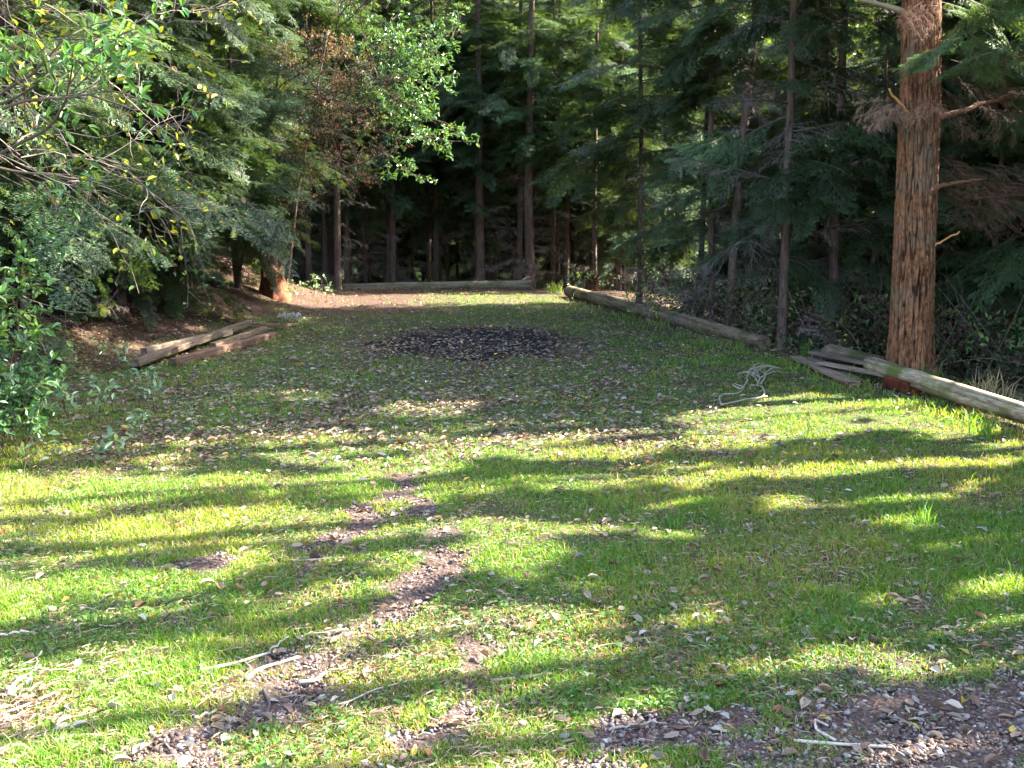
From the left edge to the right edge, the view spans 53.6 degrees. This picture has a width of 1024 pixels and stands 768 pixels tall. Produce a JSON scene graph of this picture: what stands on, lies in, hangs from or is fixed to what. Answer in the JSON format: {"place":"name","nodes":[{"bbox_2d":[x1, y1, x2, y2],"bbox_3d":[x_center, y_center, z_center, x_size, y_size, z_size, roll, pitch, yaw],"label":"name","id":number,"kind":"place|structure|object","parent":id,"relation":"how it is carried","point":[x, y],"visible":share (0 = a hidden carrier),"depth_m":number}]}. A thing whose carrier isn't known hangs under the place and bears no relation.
{"place":"outdoors","nodes":[
{"label":"outdoors","id":0,"kind":"place"},
{"bbox_2d":[0,0,1023,767],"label":"ground","id":1,"kind":"structure","parent":0,"point":[402,300],"depth_m":6.26},
{"bbox_2d":[0,227,63,399],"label":"rhododendron shrub","id":2,"kind":"object","parent":1,"relation":"on","point":[23,287],"visible":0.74,"depth_m":7.13},
{"bbox_2d":[0,330,69,456],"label":"salal shrub","id":3,"kind":"object","parent":1,"relation":"on","point":[31,392],"visible":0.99,"depth_m":6.89},
{"bbox_2d":[0,0,129,310],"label":"conifer tree","id":4,"kind":"object","parent":1,"relation":"on","point":[5,224],"visible":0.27,"depth_m":10.05},
{"bbox_2d":[0,0,162,323],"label":"conifer tree","id":5,"kind":"object","parent":1,"relation":"on","point":[75,314],"visible":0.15,"depth_m":11.81},
{"bbox_2d":[18,408,153,470],"bbox_3d":[-3.059,0.361,7.026,1.030,0.323,0.737,0,10,0],"label":"leafy plant","id":6,"kind":"object","parent":1,"relation":"on","point":[120,441],"visible":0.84,"depth_m":6.91},
{"bbox_2d":[0,0,207,258],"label":"laurel tree","id":7,"kind":"object","parent":1,"relation":"on","point":[107,46],"visible":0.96,"depth_m":6.64},
{"bbox_2d":[3,0,207,290],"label":"conifer tree","id":8,"kind":"object","parent":1,"relation":"on","point":[96,12],"visible":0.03,"depth_m":12.77},
{"bbox_2d":[0,0,212,371],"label":"conifer tree","id":9,"kind":"object","parent":1,"relation":"on","point":[83,239],"visible":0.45,"depth_m":10.16},
{"bbox_2d":[53,371,166,426],"bbox_3d":[-3.381,0.094,8.394,0.816,0.390,0.997,0,10,0],"label":"leafy plant","id":10,"kind":"object","parent":1,"relation":"on","point":[98,403],"visible":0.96,"depth_m":8.42},
{"bbox_2d":[91,337,130,367],"bbox_3d":[-4.182,-0.338,10.706,0.392,0.355,0.457,0,10,0],"label":"leafy plant","id":11,"kind":"object","parent":1,"relation":"on","point":[118,354],"visible":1,"depth_m":10.67},
{"bbox_2d":[82,366,160,404],"bbox_3d":[-3.487,0.016,9.135,0.731,0.334,0.541,0,10,0],"label":"leafy plant","id":12,"kind":"object","parent":1,"relation":"on","point":[151,376],"visible":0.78,"depth_m":9.12},
{"bbox_2d":[0,0,255,403],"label":"alder tree","id":13,"kind":"object","parent":1,"relation":"on","point":[124,222],"visible":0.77,"depth_m":7.68},
{"bbox_2d":[1,0,269,318],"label":"alder tree","id":14,"kind":"object","parent":1,"relation":"on","point":[211,9],"visible":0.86,"depth_m":9.74},
{"bbox_2d":[0,0,275,329],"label":"conifer tree","id":15,"kind":"object","parent":1,"relation":"on","point":[124,282],"visible":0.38,"depth_m":12.77},
{"bbox_2d":[99,7,232,320],"bbox_3d":[-4.733,-2.858,13.630,1.652,4.501,1.974,2,10,14],"label":"conifer tree","id":16,"kind":"object","parent":1,"relation":"on","point":[171,309],"visible":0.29,"depth_m":13.80},
{"bbox_2d":[88,0,281,263],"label":"conifer tree","id":17,"kind":"object","parent":1,"relation":"on","point":[253,42],"depth_m":16.95},
{"bbox_2d":[140,329,232,354],"bbox_3d":[-3.908,-0.522,12.308,0.094,0.083,1.936,2,10,14],"label":"timber","id":18,"kind":"object","parent":1,"relation":"on","point":[153,348],"visible":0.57,"depth_m":11.77},
{"bbox_2d":[130,320,252,365],"bbox_3d":[-3.813,-0.535,12.367,0.110,0.078,3.421,1,11,6],"label":"timber","id":19,"kind":"object","parent":1,"relation":"on","point":[147,358],"visible":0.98,"depth_m":11.84},
{"bbox_2d":[76,0,324,321],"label":"conifer tree","id":20,"kind":"object","parent":1,"relation":"on","point":[226,199],"visible":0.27,"depth_m":14.39},
{"bbox_2d":[168,332,275,366],"bbox_3d":[-3.490,-0.446,12.448,0.104,0.094,2.727,2,10,10],"label":"timber","id":21,"kind":"object","parent":1,"relation":"on","point":[231,346],"visible":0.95,"depth_m":12.20},
{"bbox_2d":[169,7,306,255],"bbox_3d":[-6.766,-10.327,22.781,3.963,16.203,4.582,-9,13,-42],"label":"conifer tree","id":22,"kind":"object","parent":1,"relation":"on","point":[284,21],"visible":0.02,"depth_m":23.62},
{"bbox_2d":[209,326,267,347],"bbox_3d":[-3.504,-0.609,13.078,0.083,0.073,1.774,1,10,7],"label":"timber","id":23,"kind":"object","parent":1,"relation":"on","point":[248,334],"visible":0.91,"depth_m":12.98},
{"bbox_2d":[144,0,358,294],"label":"conifer tree","id":24,"kind":"object","parent":1,"relation":"on","point":[263,63],"visible":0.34,"depth_m":16.86},
{"bbox_2d":[258,263,291,302],"bbox_3d":[-4.231,-1.782,17.988,0.642,0.759,0.648,0,10,0],"label":"stump","id":25,"kind":"object","parent":1,"relation":"on","point":[284,295],"visible":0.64,"depth_m":17.83},
{"bbox_2d":[203,0,364,271],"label":"conifer tree","id":26,"kind":"object","parent":1,"relation":"on","point":[291,37],"visible":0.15,"depth_m":20.78},
{"bbox_2d":[243,0,342,283],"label":"conifer tree","id":27,"kind":"object","parent":1,"relation":"on","point":[289,217],"visible":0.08,"depth_m":28.37},
{"bbox_2d":[259,0,339,284],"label":"conifer tree","id":28,"kind":"object","parent":1,"relation":"on","point":[303,257],"visible":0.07,"depth_m":29.25},
{"bbox_2d":[273,14,329,277],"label":"conifer tree","id":29,"kind":"object","parent":1,"relation":"on","point":[318,252],"visible":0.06,"depth_m":29.99},
{"bbox_2d":[253,3,358,283],"bbox_3d":[-7.991,-8.930,37.231,4.671,16.520,4.041,-6,11,-32],"label":"conifer tree","id":30,"kind":"object","parent":1,"relation":"on","point":[313,270],"visible":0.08,"depth_m":37.41},
{"bbox_2d":[286,273,333,299],"bbox_3d":[-3.944,-1.821,18.964,1.200,0.473,1.369,0,10,0],"label":"salal shrub","id":31,"kind":"object","parent":1,"relation":"on","point":[308,281],"visible":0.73,"depth_m":19.09},
{"bbox_2d":[251,3,381,283],"bbox_3d":[-5.124,-8.863,25.171,3.738,14.502,3.290,0,9,0],"label":"conifer tree","id":32,"kind":"object","parent":1,"relation":"on","point":[308,262],"visible":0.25,"depth_m":25.35},
{"bbox_2d":[226,0,414,287],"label":"huckleberry tree","id":33,"kind":"object","parent":1,"relation":"on","point":[322,97],"visible":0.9,"depth_m":16.58},
{"bbox_2d":[284,9,364,283],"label":"conifer tree","id":34,"kind":"object","parent":1,"relation":"on","point":[326,252],"visible":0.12,"depth_m":27.71},
{"bbox_2d":[284,3,370,283],"bbox_3d":[-4.972,-9.103,28.755,3.571,15.741,4.057,-7,12,-35],"label":"conifer tree","id":35,"kind":"object","parent":1,"relation":"on","point":[331,254],"visible":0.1,"depth_m":29.39},
{"bbox_2d":[272,0,424,288],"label":"conifer tree","id":36,"kind":"object","parent":1,"relation":"on","point":[337,278],"visible":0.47,"depth_m":22.98},
{"bbox_2d":[298,2,408,283],"bbox_3d":[-4.836,-9.081,28.990,4.110,15.945,3.617,-3,10,-15],"label":"conifer tree","id":37,"kind":"object","parent":1,"relation":"on","point":[356,237],"visible":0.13,"depth_m":30.20},
{"bbox_2d":[300,0,421,283],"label":"conifer tree","id":38,"kind":"object","parent":1,"relation":"on","point":[346,208],"visible":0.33,"depth_m":26.00},
{"bbox_2d":[342,6,403,282],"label":"conifer tree","id":39,"kind":"object","parent":1,"relation":"on","point":[382,254],"visible":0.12,"depth_m":34.50},
{"bbox_2d":[340,0,407,282],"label":"conifer tree","id":40,"kind":"object","parent":1,"relation":"on","point":[365,278],"visible":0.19,"depth_m":28.65},
{"bbox_2d":[342,7,408,282],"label":"conifer tree","id":41,"kind":"object","parent":1,"relation":"on","point":[375,278],"visible":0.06,"depth_m":37.86},
{"bbox_2d":[286,0,479,282],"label":"madrone tree","id":42,"kind":"object","parent":1,"relation":"on","point":[410,59],"visible":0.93,"depth_m":19.85},
{"bbox_2d":[358,14,421,277],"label":"conifer tree","id":43,"kind":"object","parent":1,"relation":"on","point":[407,235],"visible":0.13,"depth_m":36.75},
{"bbox_2d":[349,0,433,282],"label":"conifer tree","id":44,"kind":"object","parent":1,"relation":"on","point":[405,10],"visible":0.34,"depth_m":27.01},
{"bbox_2d":[348,0,452,282],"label":"conifer tree","id":45,"kind":"object","parent":1,"relation":"on","point":[393,202],"visible":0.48,"depth_m":26.14},
{"bbox_2d":[376,1,442,281],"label":"conifer tree","id":46,"kind":"object","parent":1,"relation":"on","point":[406,240],"visible":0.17,"depth_m":36.74},
{"bbox_2d":[302,280,532,289],"bbox_3d":[-2.630,-2.376,24.957,6.526,0.270,0.270,1,9,18],"label":"log","id":47,"kind":"object","parent":1,"relation":"on","point":[511,284],"visible":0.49,"depth_m":24.52},
{"bbox_2d":[404,22,444,281],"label":"conifer tree","id":48,"kind":"object","parent":1,"relation":"on","point":[424,244],"visible":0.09,"depth_m":37.82},
{"bbox_2d":[395,0,462,281],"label":"conifer tree","id":49,"kind":"object","parent":1,"relation":"on","point":[428,269],"visible":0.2,"depth_m":29.91},
{"bbox_2d":[396,0,473,281],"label":"conifer tree","id":50,"kind":"object","parent":1,"relation":"on","point":[447,268],"visible":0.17,"depth_m":33.49},
{"bbox_2d":[408,0,468,281],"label":"conifer tree","id":51,"kind":"object","parent":1,"relation":"on","point":[460,218],"visible":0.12,"depth_m":32.51},
{"bbox_2d":[396,0,483,281],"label":"conifer tree","id":52,"kind":"object","parent":1,"relation":"on","point":[438,220],"visible":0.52,"depth_m":27.65},
{"bbox_2d":[415,21,486,281],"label":"conifer tree","id":53,"kind":"object","parent":1,"relation":"on","point":[457,261],"visible":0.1,"depth_m":37.82},
{"bbox_2d":[420,0,517,280],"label":"conifer tree","id":54,"kind":"object","parent":1,"relation":"on","point":[496,89],"visible":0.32,"depth_m":26.74},
{"bbox_2d":[427,0,512,263],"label":"conifer tree","id":55,"kind":"object","parent":1,"relation":"on","point":[456,208],"visible":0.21,"depth_m":28.85},
{"bbox_2d":[401,0,546,280],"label":"conifer tree","id":56,"kind":"object","parent":1,"relation":"on","point":[477,170],"visible":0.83,"depth_m":25.47},
{"bbox_2d":[426,0,524,281],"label":"conifer tree","id":57,"kind":"object","parent":1,"relation":"on","point":[468,275],"visible":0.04,"depth_m":38.54},
{"bbox_2d":[443,0,523,280],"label":"conifer tree","id":58,"kind":"object","parent":1,"relation":"on","point":[511,225],"visible":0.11,"depth_m":33.58},
{"bbox_2d":[454,0,524,280],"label":"conifer tree","id":59,"kind":"object","parent":1,"relation":"on","point":[511,215],"visible":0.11,"depth_m":34.13},
{"bbox_2d":[458,0,536,280],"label":"conifer tree","id":60,"kind":"object","parent":1,"relation":"on","point":[495,260],"visible":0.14,"depth_m":29.39},
{"bbox_2d":[0,281,1023,767],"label":"grass","id":61,"kind":"structure","parent":1,"relation":"on","point":[996,533],"depth_m":4.89},
{"bbox_2d":[0,253,1023,767],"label":"leaf litter","id":62,"kind":"object","parent":1,"relation":"on","point":[26,715],"visible":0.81,"depth_m":6.04},
{"bbox_2d":[0,325,1023,767],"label":"gravel","id":63,"kind":"structure","parent":1,"relation":"on","point":[654,733],"depth_m":3.51},
{"bbox_2d":[484,1,545,279],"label":"conifer tree","id":64,"kind":"object","parent":1,"relation":"on","point":[510,255],"visible":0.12,"depth_m":36.98},
{"bbox_2d":[466,0,570,280],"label":"conifer tree","id":65,"kind":"object","parent":1,"relation":"on","point":[520,220],"visible":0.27,"depth_m":26.75},
{"bbox_2d":[490,1,549,281],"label":"conifer tree","id":66,"kind":"object","parent":1,"relation":"on","point":[513,206],"visible":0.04,"depth_m":34.30},
{"bbox_2d":[467,0,595,288],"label":"conifer tree","id":67,"kind":"object","parent":1,"relation":"on","point":[527,141],"visible":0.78,"depth_m":24.97},
{"bbox_2d":[501,19,561,285],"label":"conifer tree","id":68,"kind":"object","parent":1,"relation":"on","point":[538,231],"visible":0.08,"depth_m":36.89},
{"bbox_2d":[509,0,585,287],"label":"conifer tree","id":69,"kind":"object","parent":1,"relation":"on","point":[538,212],"visible":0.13,"depth_m":31.93},
{"bbox_2d":[514,0,580,289],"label":"conifer tree","id":70,"kind":"object","parent":1,"relation":"on","point":[545,277],"visible":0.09,"depth_m":38.35},
{"bbox_2d":[505,0,590,289],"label":"conifer tree","id":71,"kind":"object","parent":1,"relation":"on","point":[553,259],"visible":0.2,"depth_m":28.11},
{"bbox_2d":[511,0,591,288],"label":"conifer tree","id":72,"kind":"object","parent":1,"relation":"on","point":[558,74],"visible":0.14,"depth_m":29.31},
{"bbox_2d":[533,1,597,287],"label":"conifer tree","id":73,"kind":"object","parent":1,"relation":"on","point":[573,241],"visible":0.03,"depth_m":33.96},
{"bbox_2d":[494,0,662,287],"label":"conifer tree","id":74,"kind":"object","parent":1,"relation":"on","point":[566,240],"visible":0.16,"depth_m":26.90},
{"bbox_2d":[519,0,654,286],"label":"conifer tree","id":75,"kind":"object","parent":1,"relation":"on","point":[588,86],"visible":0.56,"depth_m":24.10},
{"bbox_2d":[538,0,635,289],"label":"conifer tree","id":76,"kind":"object","parent":1,"relation":"on","point":[579,234],"visible":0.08,"depth_m":32.85},
{"bbox_2d":[559,0,618,287],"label":"conifer tree","id":77,"kind":"object","parent":1,"relation":"on","point":[587,209],"visible":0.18,"depth_m":29.61},
{"bbox_2d":[585,270,601,290],"bbox_3d":[1.822,-2.263,22.767,0.435,0.632,0.456,0,10,0],"label":"stump","id":78,"kind":"object","parent":1,"relation":"on","point":[595,286],"visible":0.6,"depth_m":22.65},
{"bbox_2d":[234,0,955,297],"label":"woods","id":79,"kind":"object","parent":1,"relation":"on","point":[500,3],"depth_m":52.77},
{"bbox_2d":[557,0,663,289],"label":"conifer tree","id":80,"kind":"object","parent":1,"relation":"on","point":[610,237],"visible":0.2,"depth_m":26.12},
{"bbox_2d":[556,0,669,288],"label":"conifer tree","id":81,"kind":"object","parent":1,"relation":"on","point":[598,134],"visible":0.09,"depth_m":27.24},
{"bbox_2d":[573,0,653,289],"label":"conifer tree","id":82,"kind":"object","parent":1,"relation":"on","point":[599,254],"visible":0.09,"depth_m":29.99},
{"bbox_2d":[544,0,726,305],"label":"conifer tree","id":83,"kind":"object","parent":1,"relation":"on","point":[608,109],"visible":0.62,"depth_m":18.22},
{"bbox_2d":[578,0,736,300],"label":"conifer tree","id":84,"kind":"object","parent":1,"relation":"on","point":[646,245],"visible":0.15,"depth_m":23.47},
{"bbox_2d":[564,286,770,349],"bbox_3d":[2.197,-1.218,16.946,0.289,0.255,8.473,-2,10,-14],"label":"log","id":85,"kind":"object","parent":1,"relation":"on","point":[718,330],"visible":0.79,"depth_m":15.44},
{"bbox_2d":[627,0,715,298],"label":"conifer tree","id":86,"kind":"object","parent":1,"relation":"on","point":[678,133],"visible":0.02,"depth_m":27.29},
{"bbox_2d":[622,278,722,321],"bbox_3d":[2.546,-1.376,16.231,1.647,0.710,1.121,0,10,0],"label":"bramble shrub","id":87,"kind":"object","parent":1,"relation":"on","point":[654,297],"visible":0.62,"depth_m":15.92},
{"bbox_2d":[652,505,694,529],"bbox_3d":[0.873,0.718,5.560,0.245,0.144,0.182,0,10,0],"label":"grass tuft","id":88,"kind":"object","parent":1,"relation":"on","point":[680,519],"visible":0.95,"depth_m":5.55},
{"bbox_2d":[606,0,768,317],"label":"conifer tree","id":89,"kind":"object","parent":1,"relation":"on","point":[673,247],"visible":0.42,"depth_m":16.73},
{"bbox_2d":[595,0,787,327],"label":"conifer tree","id":90,"kind":"object","parent":1,"relation":"on","point":[738,76],"visible":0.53,"depth_m":15.09},
{"bbox_2d":[631,0,846,330],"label":"conifer tree","id":91,"kind":"object","parent":1,"relation":"on","point":[702,146],"visible":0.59,"depth_m":14.59},
{"bbox_2d":[666,0,835,323],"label":"conifer tree","id":92,"kind":"object","parent":1,"relation":"on","point":[700,107],"visible":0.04,"depth_m":16.97},
{"bbox_2d":[718,363,787,404],"bbox_3d":[2.362,-0.022,9.918,1.031,0.110,1.969,0,10,0],"label":"vine bundle","id":93,"kind":"object","parent":1,"relation":"on","point":[753,374],"visible":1,"depth_m":10.16},
{"bbox_2d":[682,0,830,329],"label":"conifer tree","id":94,"kind":"object","parent":1,"relation":"on","point":[752,124],"visible":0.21,"depth_m":15.45},
{"bbox_2d":[665,0,897,349],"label":"conifer tree","id":95,"kind":"object","parent":1,"relation":"on","point":[788,176],"visible":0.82,"depth_m":12.31},
{"bbox_2d":[582,228,1023,393],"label":"undergrowth","id":96,"kind":"object","parent":1,"relation":"on","point":[980,344],"visible":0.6,"depth_m":12.56},
{"bbox_2d":[729,1,886,343],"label":"conifer tree","id":97,"kind":"object","parent":1,"relation":"on","point":[801,243],"visible":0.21,"depth_m":14.40},
{"bbox_2d":[727,0,898,344],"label":"conifer tree","id":98,"kind":"object","parent":1,"relation":"on","point":[836,17],"visible":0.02,"depth_m":17.45},
{"bbox_2d":[758,13,876,347],"bbox_3d":[8.595,-6.619,28.298,4.803,15.062,4.695,-1,10,-5],"label":"conifer tree","id":99,"kind":"object","parent":1,"relation":"on","point":[848,58],"visible":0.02,"depth_m":27.68},
{"bbox_2d":[790,356,860,385],"bbox_3d":[3.324,-0.156,10.839,0.146,0.037,1.821,0,10,-3],"label":"plank","id":100,"kind":"object","parent":1,"relation":"on","point":[834,374],"visible":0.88,"depth_m":10.59},
{"bbox_2d":[807,351,863,364],"bbox_3d":[3.560,-0.278,10.983,0.104,0.031,1.099,-3,9,-17],"label":"plank","id":101,"kind":"object","parent":1,"relation":"on","point":[840,358],"visible":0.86,"depth_m":11.01},
{"bbox_2d":[711,0,969,350],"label":"conifer tree","id":102,"kind":"object","parent":1,"relation":"on","point":[806,49],"visible":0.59,"depth_m":12.40},
{"bbox_2d":[794,739,891,747],"bbox_3d":[1.062,1.154,3.256,0.305,0.013,0.048,0,10,0],"label":"stick","id":103,"kind":"object","parent":1,"relation":"on","point":[838,743],"visible":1,"depth_m":3.25},
{"bbox_2d":[816,361,883,376],"bbox_3d":[3.550,-0.155,10.539,0.136,0.031,0.960,-5,11,-27],"label":"plank","id":104,"kind":"object","parent":1,"relation":"on","point":[844,367],"visible":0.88,"depth_m":10.55},
{"bbox_2d":[820,344,884,367],"bbox_3d":[3.692,-0.294,11.081,0.195,0.201,0.922,-4,12,-22],"label":"log","id":105,"kind":"object","parent":1,"relation":"on","point":[833,349],"visible":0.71,"depth_m":11.05},
{"bbox_2d":[788,0,954,353],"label":"conifer tree","id":106,"kind":"object","parent":1,"relation":"on","point":[857,252],"visible":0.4,"depth_m":13.18},
{"bbox_2d":[766,0,1020,355],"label":"conifer tree","id":107,"kind":"object","parent":1,"relation":"on","point":[893,65],"visible":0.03,"depth_m":16.20},
{"bbox_2d":[883,375,921,393],"bbox_3d":[3.778,0.004,9.811,0.135,0.125,0.450,-2,10,-13],"label":"wood block","id":108,"kind":"object","parent":1,"relation":"on","point":[890,382],"depth_m":9.76},
{"bbox_2d":[845,3,966,262],"bbox_3d":[8.157,-7.007,19.264,4.532,16.671,4.374,1,10,9],"label":"conifer tree","id":109,"kind":"object","parent":1,"relation":"on","point":[873,59],"depth_m":19.04},
{"bbox_2d":[816,0,1023,376],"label":"tree","id":110,"kind":"object","parent":1,"relation":"on","point":[920,115],"visible":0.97,"depth_m":10.25},
{"bbox_2d":[818,0,1023,375],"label":"conifer tree","id":111,"kind":"object","parent":1,"relation":"on","point":[947,147],"visible":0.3,"depth_m":12.50},
{"bbox_2d":[844,1,1023,376],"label":"conifer tree","id":112,"kind":"object","parent":1,"relation":"on","point":[940,227],"visible":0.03,"depth_m":13.89},
{"bbox_2d":[857,0,1012,321],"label":"conifer tree","id":113,"kind":"object","parent":1,"relation":"on","point":[892,53],"visible":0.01,"depth_m":15.15},
{"bbox_2d":[857,0,1023,385],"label":"conifer tree","id":114,"kind":"object","parent":1,"relation":"on","point":[999,105],"visible":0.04,"depth_m":13.54},
{"bbox_2d":[863,357,1023,424],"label":"log","id":115,"kind":"object","parent":1,"relation":"on","point":[966,395],"visible":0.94,"depth_m":8.93},
{"bbox_2d":[934,1,1023,386],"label":"conifer tree","id":116,"kind":"object","parent":1,"relation":"on","point":[968,288],"visible":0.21,"depth_m":12.34},
{"bbox_2d":[937,0,1023,392],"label":"conifer tree","id":117,"kind":"object","parent":1,"relation":"on","point":[1013,262],"visible":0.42,"depth_m":11.58},
{"bbox_2d":[963,411,1004,440],"bbox_3d":[3.649,0.312,7.827,0.309,0.207,0.307,0,10,0],"label":"grass tuft","id":118,"kind":"object","parent":1,"relation":"on","point":[987,429],"visible":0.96,"depth_m":7.81},
{"bbox_2d":[965,367,1023,398],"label":"grass tuft","id":119,"kind":"object","parent":1,"relation":"on","point":[993,390],"visible":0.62,"depth_m":9.55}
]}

